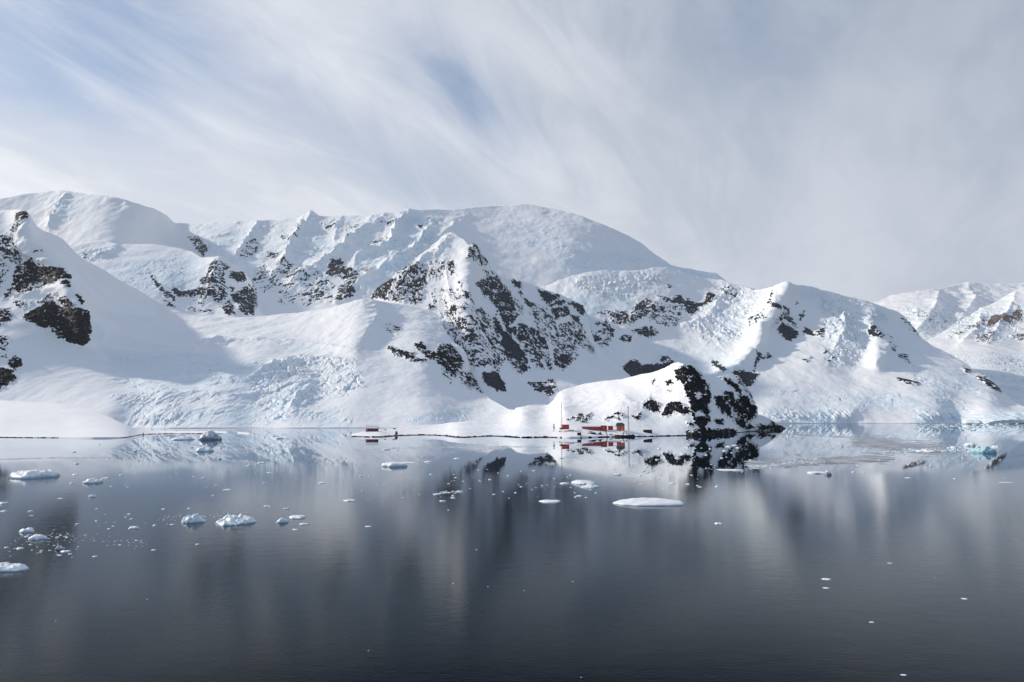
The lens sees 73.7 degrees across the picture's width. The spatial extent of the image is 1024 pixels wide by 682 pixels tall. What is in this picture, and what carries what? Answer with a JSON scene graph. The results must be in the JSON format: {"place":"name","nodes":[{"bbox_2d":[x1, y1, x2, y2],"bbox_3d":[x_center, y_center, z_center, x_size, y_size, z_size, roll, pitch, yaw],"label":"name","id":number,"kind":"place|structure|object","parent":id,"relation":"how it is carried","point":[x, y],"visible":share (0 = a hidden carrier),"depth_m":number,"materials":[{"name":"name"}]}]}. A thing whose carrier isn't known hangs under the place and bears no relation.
{"place":"outdoors","nodes":[
{"label":"outdoors","id":0,"kind":"place"},
{"bbox_2d":[0,400,252,437],"bbox_3d":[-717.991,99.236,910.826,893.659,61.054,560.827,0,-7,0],"label":"snow shore","id":1,"kind":"structure","parent":0,"point":[20,419],"depth_m":778.78,"materials":[{"name":"white snow"}]},
{"bbox_2d":[71,241,263,317],"bbox_3d":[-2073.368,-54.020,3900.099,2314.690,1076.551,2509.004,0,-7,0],"label":"mountain","id":2,"kind":"structure","parent":0,"point":[185,281],"depth_m":3449.43,"materials":[{"name":"white snow"}]},
{"bbox_2d":[0,209,513,427],"bbox_3d":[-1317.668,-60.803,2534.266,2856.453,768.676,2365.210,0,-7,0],"label":"mountain","id":3,"kind":"structure","parent":0,"point":[76,329],"depth_m":1891.92,"materials":[{"name":"white snow"}]},
{"bbox_2d":[0,190,755,315],"bbox_3d":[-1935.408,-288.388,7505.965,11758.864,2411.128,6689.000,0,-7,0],"label":"mountain","id":4,"kind":"structure","parent":0,"point":[310,260],"depth_m":5905.45,"materials":[{"name":"snow"}]},
{"bbox_2d":[370,232,631,409],"bbox_3d":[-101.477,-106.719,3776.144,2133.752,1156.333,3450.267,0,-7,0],"label":"mountain","id":5,"kind":"structure","parent":0,"point":[521,343],"depth_m":3304.65,"materials":[{"name":"white snow"}]},
{"bbox_2d":[0,423,1023,681],"bbox_3d":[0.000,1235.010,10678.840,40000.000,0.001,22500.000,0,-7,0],"label":"sea water","id":6,"kind":"structure","parent":0,"point":[340,587],"depth_m":87.94,"materials":[{"name":"grey liquid"}]},
{"bbox_2d":[0,562,28,571],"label":"ice floe","id":7,"kind":"object","parent":6,"relation":"on","point":[8,567],"visible":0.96,"depth_m":81.56,"materials":[{"name":"white ice"}]},
{"bbox_2d":[19,527,33,532],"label":"ice floe","id":8,"kind":"object","parent":6,"relation":"on","point":[28,529],"visible":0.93,"depth_m":108.97,"materials":[{"name":"white ice"}]},
{"bbox_2d":[8,469,59,478],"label":"ice floe","id":9,"kind":"object","parent":6,"relation":"on","point":[29,474],"visible":0.98,"depth_m":209.87,"materials":[{"name":"white ice"}]},
{"bbox_2d":[28,534,46,539],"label":"ice floe","id":10,"kind":"object","parent":6,"relation":"on","point":[36,536],"visible":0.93,"depth_m":102.81,"materials":[{"name":"white ice"}]},
{"bbox_2d":[55,546,63,549],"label":"ice floe","id":11,"kind":"object","parent":6,"relation":"on","point":[59,548],"visible":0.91,"depth_m":94.50,"materials":[{"name":"white ice"}]},
{"bbox_2d":[0,457,129,459],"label":"slush ice","id":12,"kind":"structure","parent":6,"relation":"on","point":[66,458],"depth_m":315.51,"materials":[{"name":"grey ice"}]},
{"bbox_2d":[82,478,102,483],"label":"ice floe","id":13,"kind":"object","parent":6,"relation":"on","point":[91,481],"visible":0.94,"depth_m":191.83,"materials":[{"name":"white ice"}]},
{"bbox_2d":[22,509,247,548],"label":"brash ice","id":14,"kind":"structure","parent":6,"relation":"on","point":[127,540],"depth_m":105.86,"materials":[{"name":"white ice"}]},
{"bbox_2d":[171,436,194,439],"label":"ice floe","id":15,"kind":"object","parent":6,"relation":"on","point":[183,438],"visible":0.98,"depth_m":585.95,"materials":[{"name":"white ice"}]},
{"bbox_2d":[182,513,205,522],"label":"ice floe","id":16,"kind":"object","parent":6,"relation":"on","point":[195,518],"visible":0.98,"depth_m":119.63,"materials":[{"name":"white ice"}]},
{"bbox_2d":[196,447,213,451],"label":"ice floe","id":17,"kind":"object","parent":6,"relation":"on","point":[204,449],"visible":0.94,"depth_m":376.67,"materials":[{"name":"white ice"}]},
{"bbox_2d":[198,430,221,439],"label":"iceberg","id":18,"kind":"object","parent":6,"relation":"on","point":[210,435],"visible":0.95,"depth_m":586.35,"materials":[{"name":"white ice"}]},
{"bbox_2d":[215,514,256,525],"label":"ice floe","id":19,"kind":"object","parent":6,"relation":"on","point":[231,520],"visible":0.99,"depth_m":118.23,"materials":[{"name":"white ice"}]},
{"bbox_2d":[276,517,288,522],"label":"ice floe","id":20,"kind":"object","parent":6,"relation":"on","point":[281,520],"visible":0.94,"depth_m":119.13,"materials":[{"name":"white ice"}]},
{"bbox_2d":[289,515,305,518],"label":"ice floe","id":21,"kind":"object","parent":6,"relation":"on","point":[297,517],"visible":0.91,"depth_m":124.35,"materials":[{"name":"white ice"}]},
{"bbox_2d":[381,461,407,466],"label":"ice floe","id":22,"kind":"object","parent":6,"relation":"on","point":[394,464],"visible":0.99,"depth_m":257.92,"materials":[{"name":"white ice"}]},
{"bbox_2d":[355,445,545,449],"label":"slush ice","id":23,"kind":"structure","parent":6,"relation":"on","point":[495,446],"depth_m":430.61,"materials":[{"name":"grey ice"}]},
{"bbox_2d":[539,500,559,502],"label":"ice floe","id":24,"kind":"object","parent":6,"relation":"on","point":[550,501],"visible":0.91,"depth_m":148.25,"materials":[{"name":"white ice"}]},
{"bbox_2d":[571,480,594,484],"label":"ice floe","id":25,"kind":"object","parent":6,"relation":"on","point":[582,482],"visible":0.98,"depth_m":190.08,"materials":[{"name":"white ice"}]},
{"bbox_2d":[580,484,598,487],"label":"ice floe","id":26,"kind":"object","parent":6,"relation":"on","point":[590,486],"visible":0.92,"depth_m":179.71,"materials":[{"name":"white ice"}]},
{"bbox_2d":[433,464,746,494],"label":"brash ice","id":27,"kind":"structure","parent":6,"relation":"on","point":[459,491],"depth_m":217.53,"materials":[{"name":"white ice"}]},
{"bbox_2d":[613,498,684,505],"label":"ice floe","id":28,"kind":"object","parent":6,"relation":"on","point":[648,502],"visible":0.98,"depth_m":143.85,"materials":[{"name":"white ice"}]},
{"bbox_2d":[717,469,742,470],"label":"ice floe","id":29,"kind":"object","parent":6,"relation":"on","point":[730,469],"visible":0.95,"depth_m":239.89,"materials":[{"name":"white ice"}]},
{"bbox_2d":[749,458,825,468],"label":"brash ice","id":30,"kind":"structure","parent":6,"relation":"on","point":[786,463],"depth_m":275.23,"materials":[{"name":"white ice"}]},
{"bbox_2d":[807,471,824,473],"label":"ice floe","id":31,"kind":"object","parent":6,"relation":"on","point":[814,472],"visible":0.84,"depth_m":225.42,"materials":[{"name":"white ice"}]},
{"bbox_2d":[744,454,894,469],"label":"slush ice","id":32,"kind":"structure","parent":6,"relation":"on","point":[846,460],"depth_m":289.39,"materials":[{"name":"grey ice"}]},
{"bbox_2d":[771,433,946,456],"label":"slush ice","id":33,"kind":"structure","parent":6,"relation":"on","point":[874,442],"depth_m":480.72,"materials":[{"name":"grey ice"}]},
{"bbox_2d":[916,449,935,451],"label":"ice floe","id":34,"kind":"object","parent":6,"relation":"on","point":[925,450],"visible":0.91,"depth_m":373.89,"materials":[{"name":"white ice"}]},
{"bbox_2d":[883,446,985,454],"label":"brash ice","id":35,"kind":"structure","parent":6,"relation":"on","point":[905,449],"depth_m":388.74,"materials":[{"name":"white ice"}]},
{"bbox_2d":[915,423,1023,432],"bbox_3d":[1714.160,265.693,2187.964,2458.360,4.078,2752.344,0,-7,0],"label":"brash ice","id":36,"kind":"structure","parent":6,"relation":"on","point":[999,424],"depth_m":1587.63,"materials":[{"name":"white ice"}]},
{"bbox_2d":[963,443,977,445],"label":"ice floe","id":37,"kind":"object","parent":6,"relation":"on","point":[968,444],"visible":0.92,"depth_m":450.21,"materials":[{"name":"white ice"}]},
{"bbox_2d":[961,419,982,423],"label":"iceberg","id":38,"kind":"object","parent":6,"relation":"on","point":[970,421],"visible":0.87,"depth_m":2360.20,"materials":[{"name":"white ice"}]},
{"bbox_2d":[970,445,996,452],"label":"ice floe","id":39,"kind":"object","parent":6,"relation":"on","point":[982,449],"visible":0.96,"depth_m":359.74,"materials":[{"name":"ice"}]},
{"bbox_2d":[0,0,1023,302],"label":"sky","id":40,"kind":"structure","parent":0,"point":[872,151],"materials":[{"name":"white"}]},
{"bbox_2d":[351,362,785,437],"bbox_3d":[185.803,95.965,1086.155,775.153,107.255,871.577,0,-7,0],"label":"snow shore","id":41,"kind":"structure","parent":0,"point":[677,399],"depth_m":878.66,"materials":[{"name":"white snow"}]},
{"bbox_2d":[366,426,378,431],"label":"refuge hut","id":42,"kind":"object","parent":41,"relation":"on","point":[372,428],"visible":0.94,"depth_m":746.90,"materials":[{"name":"red paint"}]},
{"bbox_2d":[559,424,571,430],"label":"boathouse","id":43,"kind":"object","parent":41,"relation":"on","point":[564,426],"visible":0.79,"depth_m":685.79,"materials":[{"name":"red paint"}]},
{"bbox_2d":[581,425,606,430],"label":"station building","id":44,"kind":"structure","parent":41,"relation":"on","point":[597,427],"depth_m":707.68,"materials":[{"name":"red paint"}]},
{"bbox_2d":[615,423,624,430],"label":"orange building","id":45,"kind":"structure","parent":41,"relation":"on","point":[620,426],"depth_m":711.49,"materials":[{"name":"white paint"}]},
{"bbox_2d":[614,431,634,436],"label":"shore rock","id":46,"kind":"object","parent":41,"relation":"on","point":[623,434],"visible":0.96,"depth_m":683.41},
{"bbox_2d":[643,429,651,432],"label":"dark shed","id":47,"kind":"structure","parent":41,"relation":"on","point":[647,430],"depth_m":716.83,"materials":[{"name":"black paint"}]},
{"bbox_2d":[687,430,701,435],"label":"shore rock","id":48,"kind":"object","parent":41,"relation":"on","point":[693,433],"visible":0.88,"depth_m":733.54,"materials":[{"name":"black stone"}]},
{"bbox_2d":[540,267,1023,423],"bbox_3d":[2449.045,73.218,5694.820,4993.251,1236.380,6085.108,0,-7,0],"label":"mountain","id":49,"kind":"structure","parent":0,"point":[787,352],"depth_m":3868.86,"materials":[{"name":"white snow"}]},
{"bbox_2d":[874,282,1023,340],"bbox_3d":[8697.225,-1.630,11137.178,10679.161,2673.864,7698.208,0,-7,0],"label":"mountain","id":50,"kind":"structure","parent":0,"point":[928,314],"depth_m":10114.89,"materials":[{"name":"white snow"}]},
{"bbox_2d":[926,287,1023,405],"bbox_3d":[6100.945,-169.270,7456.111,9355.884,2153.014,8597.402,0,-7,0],"label":"mountain","id":51,"kind":"structure","parent":0,"point":[987,341],"depth_m":6656.84,"materials":[{"name":"white snow"}]}
]}

